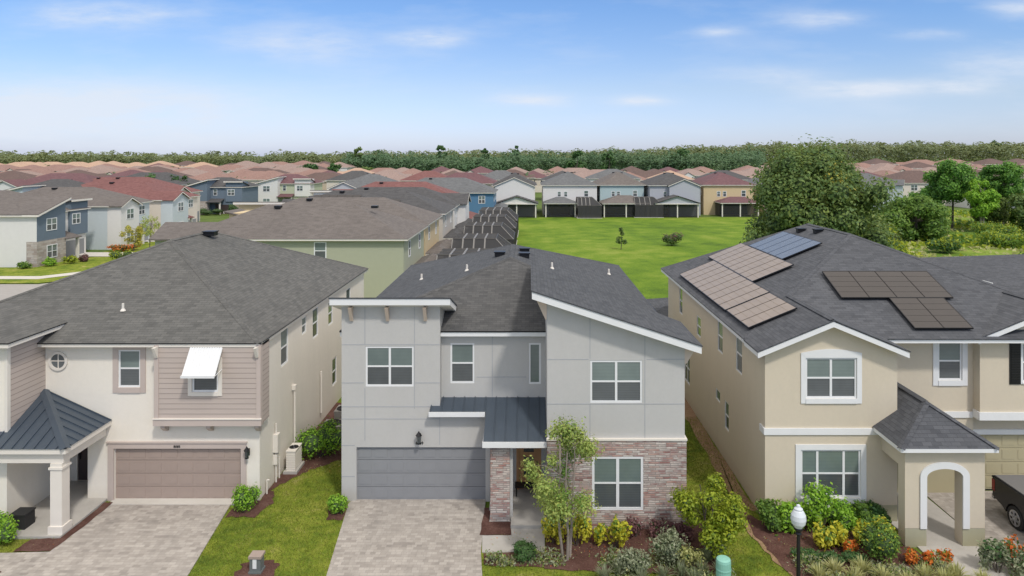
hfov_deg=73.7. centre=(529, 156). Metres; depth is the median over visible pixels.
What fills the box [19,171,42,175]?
house
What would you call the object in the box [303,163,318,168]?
tree
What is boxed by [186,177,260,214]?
house
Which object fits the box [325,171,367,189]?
house
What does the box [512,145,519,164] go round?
tree
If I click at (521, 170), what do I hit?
house
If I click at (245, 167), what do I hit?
house
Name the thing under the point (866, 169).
house
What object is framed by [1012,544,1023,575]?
shrub
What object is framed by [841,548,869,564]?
ground shrub
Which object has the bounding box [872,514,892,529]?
shrub
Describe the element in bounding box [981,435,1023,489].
garage door
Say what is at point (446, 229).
house
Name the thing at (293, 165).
house
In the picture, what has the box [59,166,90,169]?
house
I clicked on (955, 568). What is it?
grass clump
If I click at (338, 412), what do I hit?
air conditioner
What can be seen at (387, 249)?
house
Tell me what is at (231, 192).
window
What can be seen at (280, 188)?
house
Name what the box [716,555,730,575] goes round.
utility pillar
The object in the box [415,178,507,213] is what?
house
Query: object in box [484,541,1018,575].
ground cover
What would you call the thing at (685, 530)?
shrub
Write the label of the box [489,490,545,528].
porch floor
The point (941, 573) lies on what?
grass clump
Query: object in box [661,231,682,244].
bush
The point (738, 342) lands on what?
window
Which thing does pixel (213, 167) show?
house
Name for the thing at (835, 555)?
ground shrub
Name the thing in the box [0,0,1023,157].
sky
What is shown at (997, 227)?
thicket
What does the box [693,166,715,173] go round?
house
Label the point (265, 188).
window
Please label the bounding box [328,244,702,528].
house
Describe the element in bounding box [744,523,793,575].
dirt strip
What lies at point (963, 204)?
house
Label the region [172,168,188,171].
house
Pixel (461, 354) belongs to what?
window
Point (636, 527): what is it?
shrub
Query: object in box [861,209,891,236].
bushy tree
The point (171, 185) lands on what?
house
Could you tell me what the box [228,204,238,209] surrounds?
shrub
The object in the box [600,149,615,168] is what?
tree
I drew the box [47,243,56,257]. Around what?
window
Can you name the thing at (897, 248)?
thicket
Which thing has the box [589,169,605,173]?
house
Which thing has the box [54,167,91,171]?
house
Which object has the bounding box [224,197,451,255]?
house
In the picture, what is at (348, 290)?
window
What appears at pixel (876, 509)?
shrub
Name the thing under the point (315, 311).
window
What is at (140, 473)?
garage door
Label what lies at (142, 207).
window
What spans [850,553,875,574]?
grass clump
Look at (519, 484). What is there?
bench
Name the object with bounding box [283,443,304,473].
air conditioner
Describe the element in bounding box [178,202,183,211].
window
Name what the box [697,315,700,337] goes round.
window
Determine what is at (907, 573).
grass clump
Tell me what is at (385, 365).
window
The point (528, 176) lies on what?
house
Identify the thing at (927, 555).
flowering plant
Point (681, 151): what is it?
tree
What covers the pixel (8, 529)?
shrub
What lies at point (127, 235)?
window
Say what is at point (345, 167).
house
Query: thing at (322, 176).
house
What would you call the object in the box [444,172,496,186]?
house
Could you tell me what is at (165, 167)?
house
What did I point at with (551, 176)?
house
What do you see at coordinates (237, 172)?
house
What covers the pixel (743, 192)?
window
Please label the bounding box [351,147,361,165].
tree
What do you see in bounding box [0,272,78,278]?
sidewalk
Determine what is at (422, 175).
house
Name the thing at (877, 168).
house
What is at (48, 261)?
shrub
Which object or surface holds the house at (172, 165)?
on the ground at (221, 217)
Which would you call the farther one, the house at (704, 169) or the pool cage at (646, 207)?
the house at (704, 169)
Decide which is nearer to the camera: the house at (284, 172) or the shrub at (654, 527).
the shrub at (654, 527)
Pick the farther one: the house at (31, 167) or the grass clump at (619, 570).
the house at (31, 167)
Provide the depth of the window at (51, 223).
82.62 m
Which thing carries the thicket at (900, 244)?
on the meadow
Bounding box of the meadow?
[517,217,757,298]
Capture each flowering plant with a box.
[843,539,859,551]
[903,546,920,564]
[921,549,936,568]
[936,548,953,563]
[1001,532,1023,557]
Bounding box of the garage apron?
[111,498,234,505]
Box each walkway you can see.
[482,529,544,552]
[889,492,1015,575]
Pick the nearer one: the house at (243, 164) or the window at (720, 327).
the window at (720, 327)
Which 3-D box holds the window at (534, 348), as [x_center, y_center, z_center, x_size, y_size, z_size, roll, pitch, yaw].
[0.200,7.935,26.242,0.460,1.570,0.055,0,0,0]
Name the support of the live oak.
on the meadow
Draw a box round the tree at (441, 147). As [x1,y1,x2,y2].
[436,145,447,158]
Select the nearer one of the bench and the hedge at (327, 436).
the bench
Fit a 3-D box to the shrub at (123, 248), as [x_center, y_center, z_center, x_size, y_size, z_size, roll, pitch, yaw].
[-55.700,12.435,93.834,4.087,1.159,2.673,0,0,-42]
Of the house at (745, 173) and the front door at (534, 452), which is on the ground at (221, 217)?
the house at (745, 173)
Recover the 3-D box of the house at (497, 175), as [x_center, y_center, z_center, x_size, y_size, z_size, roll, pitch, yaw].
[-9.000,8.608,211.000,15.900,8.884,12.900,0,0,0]
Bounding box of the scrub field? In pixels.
[759,214,1023,257]
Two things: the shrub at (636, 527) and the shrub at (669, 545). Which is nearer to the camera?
the shrub at (669, 545)
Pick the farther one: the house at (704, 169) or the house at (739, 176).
the house at (704, 169)
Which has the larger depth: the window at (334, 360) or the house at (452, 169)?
the house at (452, 169)
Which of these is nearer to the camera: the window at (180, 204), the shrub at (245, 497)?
the shrub at (245, 497)
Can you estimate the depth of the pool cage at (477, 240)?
73.03 m
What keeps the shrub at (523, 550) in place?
on the mulch bed at (517, 564)
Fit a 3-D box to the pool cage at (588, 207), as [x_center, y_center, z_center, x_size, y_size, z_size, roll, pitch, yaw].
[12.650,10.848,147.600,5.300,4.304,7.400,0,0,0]
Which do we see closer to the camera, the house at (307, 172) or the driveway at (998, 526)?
the driveway at (998, 526)
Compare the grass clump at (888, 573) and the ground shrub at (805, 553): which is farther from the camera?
the ground shrub at (805, 553)
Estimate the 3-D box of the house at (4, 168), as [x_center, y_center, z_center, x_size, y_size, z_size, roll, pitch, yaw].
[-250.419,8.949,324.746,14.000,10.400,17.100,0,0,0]
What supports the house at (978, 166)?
on the ground at (221, 217)
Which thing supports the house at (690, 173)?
on the ground at (221, 217)
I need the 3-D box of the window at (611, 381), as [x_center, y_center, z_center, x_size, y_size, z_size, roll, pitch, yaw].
[3.033,7.870,23.942,1.815,1.480,0.055,0,0,0]
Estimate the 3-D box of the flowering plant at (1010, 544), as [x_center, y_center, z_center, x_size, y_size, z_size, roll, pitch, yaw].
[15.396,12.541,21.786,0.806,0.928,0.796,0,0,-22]
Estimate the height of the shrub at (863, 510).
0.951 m
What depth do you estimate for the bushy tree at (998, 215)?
118.33 m
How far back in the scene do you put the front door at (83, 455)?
27.25 m
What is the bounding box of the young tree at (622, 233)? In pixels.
[615,227,627,247]
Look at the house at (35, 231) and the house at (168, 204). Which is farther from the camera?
the house at (168, 204)
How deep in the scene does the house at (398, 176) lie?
213.46 m
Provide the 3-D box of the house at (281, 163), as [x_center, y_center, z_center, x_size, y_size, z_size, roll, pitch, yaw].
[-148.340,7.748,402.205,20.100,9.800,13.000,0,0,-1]
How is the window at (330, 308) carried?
in the house at (206, 364)
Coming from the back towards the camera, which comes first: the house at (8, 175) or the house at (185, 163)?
the house at (185, 163)
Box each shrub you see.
[0,510,19,543]
[16,261,31,268]
[42,256,57,265]
[60,254,77,263]
[78,253,88,261]
[106,244,139,251]
[108,250,131,258]
[200,208,223,214]
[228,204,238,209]
[231,484,261,512]
[326,493,347,513]
[511,538,537,563]
[540,516,565,544]
[554,507,564,527]
[563,512,593,545]
[593,523,606,545]
[605,514,632,547]
[613,546,650,571]
[620,515,643,540]
[643,516,678,537]
[649,521,690,569]
[668,472,752,557]
[675,521,693,542]
[675,544,705,567]
[754,497,784,535]
[776,498,806,533]
[789,546,823,561]
[800,478,842,531]
[811,516,838,551]
[821,549,847,565]
[825,497,860,530]
[830,520,849,546]
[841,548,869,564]
[850,499,877,524]
[850,516,871,545]
[855,514,905,562]
[866,500,891,522]
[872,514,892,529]
[975,537,1020,572]
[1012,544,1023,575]
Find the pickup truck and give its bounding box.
[992,475,1023,530]
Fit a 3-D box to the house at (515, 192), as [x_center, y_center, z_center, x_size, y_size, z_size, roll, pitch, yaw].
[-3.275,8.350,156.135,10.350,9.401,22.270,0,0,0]
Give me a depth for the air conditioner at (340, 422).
31.33 m
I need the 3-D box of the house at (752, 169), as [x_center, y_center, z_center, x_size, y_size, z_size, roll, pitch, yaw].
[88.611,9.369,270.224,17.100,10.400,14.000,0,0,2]
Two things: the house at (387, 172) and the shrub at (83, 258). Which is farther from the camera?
the house at (387, 172)
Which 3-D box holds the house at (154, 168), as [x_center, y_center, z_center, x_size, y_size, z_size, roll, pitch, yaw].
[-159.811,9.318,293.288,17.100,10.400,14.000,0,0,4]
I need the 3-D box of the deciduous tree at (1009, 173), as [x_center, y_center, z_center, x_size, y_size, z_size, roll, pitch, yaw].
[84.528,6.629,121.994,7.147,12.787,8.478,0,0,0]
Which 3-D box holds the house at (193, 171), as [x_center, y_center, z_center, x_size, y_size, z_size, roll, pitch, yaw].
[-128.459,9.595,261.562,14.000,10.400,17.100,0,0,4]
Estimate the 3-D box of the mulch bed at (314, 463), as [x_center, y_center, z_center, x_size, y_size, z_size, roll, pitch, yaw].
[-8.660,12.980,31.066,3.242,0.001,10.028,0,0,0]
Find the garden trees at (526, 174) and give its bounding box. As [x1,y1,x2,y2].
[45,157,1008,177]
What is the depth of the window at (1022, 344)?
25.97 m
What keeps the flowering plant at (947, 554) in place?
on the lawn at (237, 535)
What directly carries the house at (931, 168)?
on the ground at (221, 217)
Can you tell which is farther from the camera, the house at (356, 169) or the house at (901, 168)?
the house at (901, 168)
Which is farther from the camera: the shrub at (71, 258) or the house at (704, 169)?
the house at (704, 169)
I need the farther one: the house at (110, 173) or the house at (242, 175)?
the house at (110, 173)
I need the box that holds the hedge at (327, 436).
[295,418,341,459]
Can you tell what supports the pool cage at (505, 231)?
on the ground at (221, 217)
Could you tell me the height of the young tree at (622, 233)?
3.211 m
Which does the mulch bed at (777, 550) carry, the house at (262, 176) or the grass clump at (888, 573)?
the grass clump at (888, 573)
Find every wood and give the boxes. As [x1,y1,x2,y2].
[0,138,1023,169]
[340,145,767,171]
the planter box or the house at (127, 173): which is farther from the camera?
the house at (127, 173)
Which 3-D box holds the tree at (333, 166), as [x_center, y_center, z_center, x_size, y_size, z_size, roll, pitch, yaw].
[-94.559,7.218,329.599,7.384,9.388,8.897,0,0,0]
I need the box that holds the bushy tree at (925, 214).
[879,193,955,241]
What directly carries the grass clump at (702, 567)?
on the mulch bed at (583, 560)
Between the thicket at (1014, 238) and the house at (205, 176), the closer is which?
the thicket at (1014, 238)
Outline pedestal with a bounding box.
[248,550,264,573]
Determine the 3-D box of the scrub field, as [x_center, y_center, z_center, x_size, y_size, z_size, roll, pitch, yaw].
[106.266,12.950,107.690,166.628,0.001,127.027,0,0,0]
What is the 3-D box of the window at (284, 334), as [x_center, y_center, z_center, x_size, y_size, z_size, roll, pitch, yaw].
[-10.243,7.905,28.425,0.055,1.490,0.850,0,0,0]
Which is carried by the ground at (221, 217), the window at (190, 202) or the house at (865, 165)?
the house at (865, 165)
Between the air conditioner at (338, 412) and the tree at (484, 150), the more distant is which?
the tree at (484, 150)
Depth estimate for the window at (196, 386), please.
25.41 m
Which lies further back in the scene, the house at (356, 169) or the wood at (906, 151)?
the wood at (906, 151)
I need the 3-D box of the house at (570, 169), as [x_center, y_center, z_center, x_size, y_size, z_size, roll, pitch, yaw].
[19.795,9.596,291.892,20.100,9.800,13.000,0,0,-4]
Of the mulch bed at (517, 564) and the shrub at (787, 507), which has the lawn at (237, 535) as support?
the mulch bed at (517, 564)
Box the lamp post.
[790,504,806,575]
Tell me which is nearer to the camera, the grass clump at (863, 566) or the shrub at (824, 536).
the grass clump at (863, 566)
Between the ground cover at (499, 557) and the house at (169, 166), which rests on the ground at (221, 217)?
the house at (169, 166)
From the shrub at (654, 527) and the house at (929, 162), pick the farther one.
the house at (929, 162)
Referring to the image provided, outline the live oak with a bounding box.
[739,133,909,250]
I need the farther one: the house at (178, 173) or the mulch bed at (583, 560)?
the house at (178, 173)
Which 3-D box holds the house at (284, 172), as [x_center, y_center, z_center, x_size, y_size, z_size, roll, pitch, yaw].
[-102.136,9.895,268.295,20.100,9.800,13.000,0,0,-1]
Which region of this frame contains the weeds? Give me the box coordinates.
[877,209,1023,257]
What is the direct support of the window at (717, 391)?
in the house at (852, 367)
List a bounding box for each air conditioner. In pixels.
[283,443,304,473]
[321,419,341,431]
[334,405,341,418]
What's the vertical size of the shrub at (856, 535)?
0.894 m
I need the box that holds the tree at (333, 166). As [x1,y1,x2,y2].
[327,163,341,171]
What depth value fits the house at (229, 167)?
340.34 m
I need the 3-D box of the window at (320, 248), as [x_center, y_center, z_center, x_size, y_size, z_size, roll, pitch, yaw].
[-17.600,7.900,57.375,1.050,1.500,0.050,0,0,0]
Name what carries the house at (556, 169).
on the ground at (221, 217)
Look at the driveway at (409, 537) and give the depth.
23.19 m
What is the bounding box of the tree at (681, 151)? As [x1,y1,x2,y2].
[670,148,690,169]
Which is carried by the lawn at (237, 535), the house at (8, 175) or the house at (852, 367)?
the house at (852, 367)
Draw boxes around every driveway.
[0,505,229,575]
[73,252,134,255]
[326,499,485,575]
[927,491,1023,551]
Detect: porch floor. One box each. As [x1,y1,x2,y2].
[11,481,106,538]
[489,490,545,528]
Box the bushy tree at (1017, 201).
[1005,191,1023,231]
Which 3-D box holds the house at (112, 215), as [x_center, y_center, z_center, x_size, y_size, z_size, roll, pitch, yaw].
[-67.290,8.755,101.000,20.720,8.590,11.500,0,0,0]
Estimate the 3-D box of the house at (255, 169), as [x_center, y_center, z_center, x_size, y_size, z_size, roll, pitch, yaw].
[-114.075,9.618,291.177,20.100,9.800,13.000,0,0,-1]
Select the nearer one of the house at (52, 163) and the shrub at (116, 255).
the shrub at (116, 255)
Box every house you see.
[0,165,18,171]
[0,171,36,180]
[0,173,98,189]
[0,190,92,266]
[0,230,368,534]
[5,162,28,166]
[6,165,41,170]
[6,179,84,192]
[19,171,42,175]
[20,170,46,173]
[23,187,153,249]
[29,162,51,166]
[33,167,62,172]
[44,162,64,164]
[50,165,72,168]
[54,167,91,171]
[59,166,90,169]
[64,162,89,167]
[66,170,107,176]
[81,177,202,221]
[85,181,200,237]
[87,166,123,171]
[88,162,105,166]
[88,169,111,173]
[89,165,106,168]
[102,164,127,168]
[104,170,141,176]
[106,161,127,165]
[106,168,149,174]
[116,172,199,185]
[121,162,148,167]
[142,166,171,171]
[148,161,172,164]
[148,204,436,297]
[150,165,179,168]
[151,165,177,169]
[161,163,182,167]
[164,171,191,176]
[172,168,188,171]
[175,161,195,166]
[180,168,207,175]
[181,162,217,167]
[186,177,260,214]
[188,172,234,180]
[189,165,227,172]
[196,167,223,173]
[218,165,243,172]
[224,169,250,175]
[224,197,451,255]
[229,165,263,172]
[232,171,264,178]
[233,162,251,165]
[239,161,258,164]
[240,171,283,182]
[248,168,273,170]
[254,174,323,201]
[260,162,280,167]
[260,170,288,173]
[270,165,296,170]
[272,162,287,164]
[273,163,302,167]
[281,190,463,240]
[285,168,309,172]
[291,161,311,165]
[295,169,327,175]
[306,172,340,189]
[308,187,472,228]
[318,163,338,170]
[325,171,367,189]
[327,174,399,189]
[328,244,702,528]
[332,182,477,218]
[334,162,356,170]
[337,168,374,173]
[369,168,396,172]
[375,169,411,176]
[388,173,408,180]
[399,171,447,181]
[401,168,421,174]
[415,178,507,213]
[430,166,449,172]
[442,168,462,173]
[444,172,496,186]
[445,170,456,175]
[467,166,492,174]
[484,170,510,180]
[491,173,538,217]
[506,167,528,172]
[507,169,534,180]
[528,170,546,191]
[530,168,552,175]
[540,171,598,216]
[541,171,564,180]
[546,166,563,172]
[553,168,580,173]
[573,168,588,172]
[573,170,593,178]
[585,169,641,181]
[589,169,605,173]
[593,171,645,216]
[621,166,643,171]
[626,171,645,180]
[631,171,657,177]
[640,172,702,217]
[646,170,693,179]
[647,169,662,173]
[647,223,1023,546]
[659,167,679,171]
[677,169,705,177]
[691,172,758,216]
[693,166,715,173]
[693,170,751,180]
[730,165,751,170]
[731,171,759,177]
[742,167,760,172]
[746,176,775,213]
[846,163,870,167]
[854,167,876,172]
[860,171,881,176]
[861,158,898,165]
[861,173,904,206]
[867,166,899,172]
[870,163,896,168]
[873,170,895,175]
[881,170,951,205]
[893,166,913,171]
[895,160,938,165]
[901,162,936,168]
[921,254,1023,294]
[922,167,935,170]
[951,187,1014,208]
[971,164,983,169]
[974,159,1014,165]
[1004,159,1023,163]
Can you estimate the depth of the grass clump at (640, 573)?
20.88 m
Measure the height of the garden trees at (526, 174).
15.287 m
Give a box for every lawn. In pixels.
[0,242,154,282]
[0,397,992,575]
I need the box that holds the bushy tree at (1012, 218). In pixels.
[1002,190,1023,225]
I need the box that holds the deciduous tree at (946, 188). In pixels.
[922,156,982,228]
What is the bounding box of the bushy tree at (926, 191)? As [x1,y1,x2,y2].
[906,184,947,217]
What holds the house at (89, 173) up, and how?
on the ground at (221, 217)
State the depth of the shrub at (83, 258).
84.08 m
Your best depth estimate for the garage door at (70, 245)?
89.47 m
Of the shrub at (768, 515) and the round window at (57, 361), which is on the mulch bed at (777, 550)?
the shrub at (768, 515)
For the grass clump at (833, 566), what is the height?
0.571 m
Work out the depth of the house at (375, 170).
291.36 m
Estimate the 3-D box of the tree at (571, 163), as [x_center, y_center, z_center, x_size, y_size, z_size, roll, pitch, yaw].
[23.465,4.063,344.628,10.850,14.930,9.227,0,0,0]
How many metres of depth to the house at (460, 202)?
100.51 m
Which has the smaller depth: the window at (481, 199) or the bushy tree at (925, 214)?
the bushy tree at (925, 214)
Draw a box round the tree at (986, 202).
[962,178,1001,224]
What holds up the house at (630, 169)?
on the ground at (221, 217)
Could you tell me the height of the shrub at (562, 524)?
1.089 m
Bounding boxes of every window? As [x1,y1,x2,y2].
[46,217,56,230]
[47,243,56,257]
[48,351,67,370]
[72,213,79,223]
[113,347,145,392]
[126,208,133,218]
[126,230,133,242]
[139,205,144,214]
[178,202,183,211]
[188,199,192,207]
[188,357,221,395]
[228,189,234,195]
[263,186,269,191]
[281,328,287,366]
[297,186,302,190]
[302,316,305,334]
[313,307,317,338]
[314,242,326,257]
[328,303,332,325]
[332,357,335,385]
[346,287,349,297]
[366,346,413,385]
[408,240,410,256]
[419,233,420,248]
[450,343,473,382]
[478,196,484,203]
[529,343,540,383]
[590,360,641,402]
[592,457,642,509]
[679,287,681,313]
[685,359,689,385]
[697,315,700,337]
[716,388,719,402]
[718,321,722,354]
[725,400,728,431]
[736,337,741,374]
[741,190,745,196]
[795,444,865,503]
[801,349,861,403]
[911,185,917,190]
[933,343,967,385]
[1021,343,1023,383]
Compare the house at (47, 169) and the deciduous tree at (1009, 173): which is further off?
the house at (47, 169)
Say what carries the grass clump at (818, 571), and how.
on the mulch bed at (777, 550)
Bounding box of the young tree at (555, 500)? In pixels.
[519,414,604,560]
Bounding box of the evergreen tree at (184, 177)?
[171,175,189,184]
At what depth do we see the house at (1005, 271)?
44.12 m
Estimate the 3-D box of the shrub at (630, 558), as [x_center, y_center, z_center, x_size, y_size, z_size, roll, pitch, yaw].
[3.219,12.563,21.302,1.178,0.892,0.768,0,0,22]
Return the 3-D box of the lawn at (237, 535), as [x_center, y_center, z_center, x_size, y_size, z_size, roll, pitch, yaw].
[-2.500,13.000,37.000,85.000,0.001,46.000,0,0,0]
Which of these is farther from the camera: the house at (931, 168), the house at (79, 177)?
the house at (931, 168)
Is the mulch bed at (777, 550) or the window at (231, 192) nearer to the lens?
the mulch bed at (777, 550)
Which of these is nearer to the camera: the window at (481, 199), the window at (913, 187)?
the window at (481, 199)
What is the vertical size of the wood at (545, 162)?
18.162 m
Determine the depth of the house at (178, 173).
225.96 m
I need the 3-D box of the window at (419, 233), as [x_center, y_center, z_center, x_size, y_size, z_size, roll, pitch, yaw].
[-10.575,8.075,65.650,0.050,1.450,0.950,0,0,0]
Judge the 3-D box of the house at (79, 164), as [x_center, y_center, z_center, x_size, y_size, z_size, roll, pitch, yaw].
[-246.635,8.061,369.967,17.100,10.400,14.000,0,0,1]
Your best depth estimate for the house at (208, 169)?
284.57 m
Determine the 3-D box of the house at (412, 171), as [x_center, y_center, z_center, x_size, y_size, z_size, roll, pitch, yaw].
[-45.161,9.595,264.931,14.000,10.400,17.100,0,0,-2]
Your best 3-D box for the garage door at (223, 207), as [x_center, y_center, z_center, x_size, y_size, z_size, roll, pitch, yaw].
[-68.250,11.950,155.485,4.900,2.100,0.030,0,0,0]
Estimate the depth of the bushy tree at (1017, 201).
114.13 m
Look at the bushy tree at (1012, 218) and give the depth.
126.07 m
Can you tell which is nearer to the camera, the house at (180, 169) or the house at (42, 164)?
the house at (180, 169)
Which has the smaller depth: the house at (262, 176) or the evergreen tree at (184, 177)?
the evergreen tree at (184, 177)
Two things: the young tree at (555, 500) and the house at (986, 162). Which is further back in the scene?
the house at (986, 162)
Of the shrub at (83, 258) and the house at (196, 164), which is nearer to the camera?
the shrub at (83, 258)
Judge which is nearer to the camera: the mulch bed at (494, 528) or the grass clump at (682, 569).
the grass clump at (682, 569)
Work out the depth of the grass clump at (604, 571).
21.01 m
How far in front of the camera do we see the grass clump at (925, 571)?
20.93 m
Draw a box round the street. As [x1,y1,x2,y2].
[0,283,47,299]
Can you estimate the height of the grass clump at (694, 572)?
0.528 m
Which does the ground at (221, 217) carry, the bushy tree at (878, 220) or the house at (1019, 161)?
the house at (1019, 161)
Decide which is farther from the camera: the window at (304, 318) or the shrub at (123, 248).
the shrub at (123, 248)
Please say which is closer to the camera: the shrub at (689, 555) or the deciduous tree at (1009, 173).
the shrub at (689, 555)
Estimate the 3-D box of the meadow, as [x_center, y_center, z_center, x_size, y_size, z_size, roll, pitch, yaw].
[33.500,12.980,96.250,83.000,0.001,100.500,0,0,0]
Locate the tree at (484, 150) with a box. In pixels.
[480,148,489,158]
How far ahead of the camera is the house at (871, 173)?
236.09 m
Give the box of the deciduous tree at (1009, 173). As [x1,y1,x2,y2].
[977,160,1023,223]
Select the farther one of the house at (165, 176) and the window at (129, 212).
the house at (165, 176)
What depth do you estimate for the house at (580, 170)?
275.90 m
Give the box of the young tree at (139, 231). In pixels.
[119,225,145,252]
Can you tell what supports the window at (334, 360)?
in the house at (206, 364)
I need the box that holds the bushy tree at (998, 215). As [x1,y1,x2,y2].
[967,195,1011,224]
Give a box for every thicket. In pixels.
[888,237,908,250]
[889,242,906,252]
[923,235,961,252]
[963,221,1022,234]
[975,228,1023,248]
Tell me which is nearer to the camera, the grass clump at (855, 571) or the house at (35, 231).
the grass clump at (855, 571)
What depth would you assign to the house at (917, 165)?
304.02 m
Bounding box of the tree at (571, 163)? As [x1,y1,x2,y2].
[566,150,586,167]
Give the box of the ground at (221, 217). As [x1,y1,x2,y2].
[0,158,1014,283]
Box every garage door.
[66,238,83,256]
[116,449,240,497]
[221,205,228,213]
[357,447,485,498]
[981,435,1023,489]
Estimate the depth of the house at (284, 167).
313.67 m
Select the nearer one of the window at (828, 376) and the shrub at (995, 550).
the shrub at (995, 550)
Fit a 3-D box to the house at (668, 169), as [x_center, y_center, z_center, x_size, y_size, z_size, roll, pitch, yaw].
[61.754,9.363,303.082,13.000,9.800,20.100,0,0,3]
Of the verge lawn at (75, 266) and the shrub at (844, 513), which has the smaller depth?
the shrub at (844, 513)
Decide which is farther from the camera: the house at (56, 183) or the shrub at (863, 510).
the house at (56, 183)
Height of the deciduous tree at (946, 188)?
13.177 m
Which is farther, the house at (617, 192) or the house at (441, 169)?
the house at (441, 169)
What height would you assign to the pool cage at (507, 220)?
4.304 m
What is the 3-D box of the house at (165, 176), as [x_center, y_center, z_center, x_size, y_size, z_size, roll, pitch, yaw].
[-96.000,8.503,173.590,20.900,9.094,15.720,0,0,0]
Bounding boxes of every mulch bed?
[13,502,112,551]
[225,491,274,517]
[234,560,279,575]
[268,403,341,490]
[326,501,347,519]
[480,508,510,534]
[483,552,545,566]
[544,517,717,575]
[739,510,937,575]
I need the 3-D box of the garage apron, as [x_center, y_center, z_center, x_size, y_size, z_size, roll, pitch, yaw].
[-13.300,12.984,25.700,4.900,0.052,0.500,0,0,0]
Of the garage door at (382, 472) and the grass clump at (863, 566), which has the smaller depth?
the grass clump at (863, 566)
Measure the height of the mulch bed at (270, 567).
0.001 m
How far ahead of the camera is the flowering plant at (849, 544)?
22.26 m
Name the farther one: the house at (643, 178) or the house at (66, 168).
the house at (66, 168)
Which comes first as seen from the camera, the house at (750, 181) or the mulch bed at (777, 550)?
the mulch bed at (777, 550)
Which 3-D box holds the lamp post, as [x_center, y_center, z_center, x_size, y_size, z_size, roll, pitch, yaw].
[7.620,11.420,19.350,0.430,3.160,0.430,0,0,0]
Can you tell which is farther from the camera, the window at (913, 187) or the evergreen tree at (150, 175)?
the window at (913, 187)
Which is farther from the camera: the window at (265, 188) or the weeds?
the window at (265, 188)
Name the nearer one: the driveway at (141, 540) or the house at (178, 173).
the driveway at (141, 540)
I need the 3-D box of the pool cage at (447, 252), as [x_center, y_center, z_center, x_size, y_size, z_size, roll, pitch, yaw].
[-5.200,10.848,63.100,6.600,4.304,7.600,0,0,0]
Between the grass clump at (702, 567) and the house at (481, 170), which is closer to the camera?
the grass clump at (702, 567)
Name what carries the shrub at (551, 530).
on the mulch bed at (583, 560)
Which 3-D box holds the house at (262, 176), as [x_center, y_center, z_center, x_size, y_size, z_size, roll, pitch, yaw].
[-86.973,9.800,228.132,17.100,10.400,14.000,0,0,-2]
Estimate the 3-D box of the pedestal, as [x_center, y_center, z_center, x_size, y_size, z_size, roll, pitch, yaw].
[-8.550,12.720,21.400,0.400,0.560,0.360,0,0,0]
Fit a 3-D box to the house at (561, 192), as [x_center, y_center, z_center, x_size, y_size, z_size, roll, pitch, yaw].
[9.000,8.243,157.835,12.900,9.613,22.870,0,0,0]
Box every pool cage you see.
[436,248,490,259]
[451,233,510,247]
[464,222,514,243]
[472,214,516,244]
[479,207,518,236]
[576,197,601,217]
[634,196,663,217]
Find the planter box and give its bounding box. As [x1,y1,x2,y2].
[9,507,35,529]
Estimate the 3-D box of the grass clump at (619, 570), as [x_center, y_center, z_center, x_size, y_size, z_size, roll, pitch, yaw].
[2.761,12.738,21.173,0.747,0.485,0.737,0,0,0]
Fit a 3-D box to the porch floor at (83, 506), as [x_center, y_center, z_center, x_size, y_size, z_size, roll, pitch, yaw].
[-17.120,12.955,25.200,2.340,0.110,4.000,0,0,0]
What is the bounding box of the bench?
[515,482,540,496]
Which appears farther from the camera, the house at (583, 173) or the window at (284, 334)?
the house at (583, 173)
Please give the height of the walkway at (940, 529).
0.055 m
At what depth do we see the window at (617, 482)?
23.86 m
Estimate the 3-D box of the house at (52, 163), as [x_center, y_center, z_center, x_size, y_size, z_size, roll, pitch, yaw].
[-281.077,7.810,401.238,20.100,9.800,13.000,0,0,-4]
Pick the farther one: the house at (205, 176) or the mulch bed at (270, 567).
the house at (205, 176)
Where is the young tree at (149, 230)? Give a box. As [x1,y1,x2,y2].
[135,214,160,246]
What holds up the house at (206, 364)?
on the lawn at (237, 535)
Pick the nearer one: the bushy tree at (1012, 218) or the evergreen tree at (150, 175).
the bushy tree at (1012, 218)
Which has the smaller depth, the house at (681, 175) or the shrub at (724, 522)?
the shrub at (724, 522)
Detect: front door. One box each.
[78,447,87,479]
[519,448,538,488]
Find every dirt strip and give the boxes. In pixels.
[685,399,756,511]
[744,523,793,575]
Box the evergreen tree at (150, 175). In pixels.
[145,173,155,177]
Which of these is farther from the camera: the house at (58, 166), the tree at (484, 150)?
the tree at (484, 150)
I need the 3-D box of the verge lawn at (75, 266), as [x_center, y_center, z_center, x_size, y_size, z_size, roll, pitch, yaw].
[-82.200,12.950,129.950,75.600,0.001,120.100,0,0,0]
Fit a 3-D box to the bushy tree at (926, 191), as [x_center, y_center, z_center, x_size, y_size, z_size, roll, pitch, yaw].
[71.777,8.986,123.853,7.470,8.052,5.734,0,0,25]
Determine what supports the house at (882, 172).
on the ground at (221, 217)
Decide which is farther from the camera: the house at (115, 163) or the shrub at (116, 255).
the house at (115, 163)
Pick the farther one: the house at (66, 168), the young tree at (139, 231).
the house at (66, 168)
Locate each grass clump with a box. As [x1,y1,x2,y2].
[594,561,614,575]
[607,560,625,574]
[629,566,651,575]
[652,564,674,575]
[672,561,690,575]
[685,567,701,575]
[693,558,710,573]
[701,547,715,561]
[808,562,832,575]
[821,556,846,575]
[840,563,865,575]
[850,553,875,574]
[868,564,897,575]
[898,567,917,575]
[913,563,938,575]
[931,566,956,575]
[942,558,969,575]
[970,568,990,575]
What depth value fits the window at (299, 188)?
175.72 m

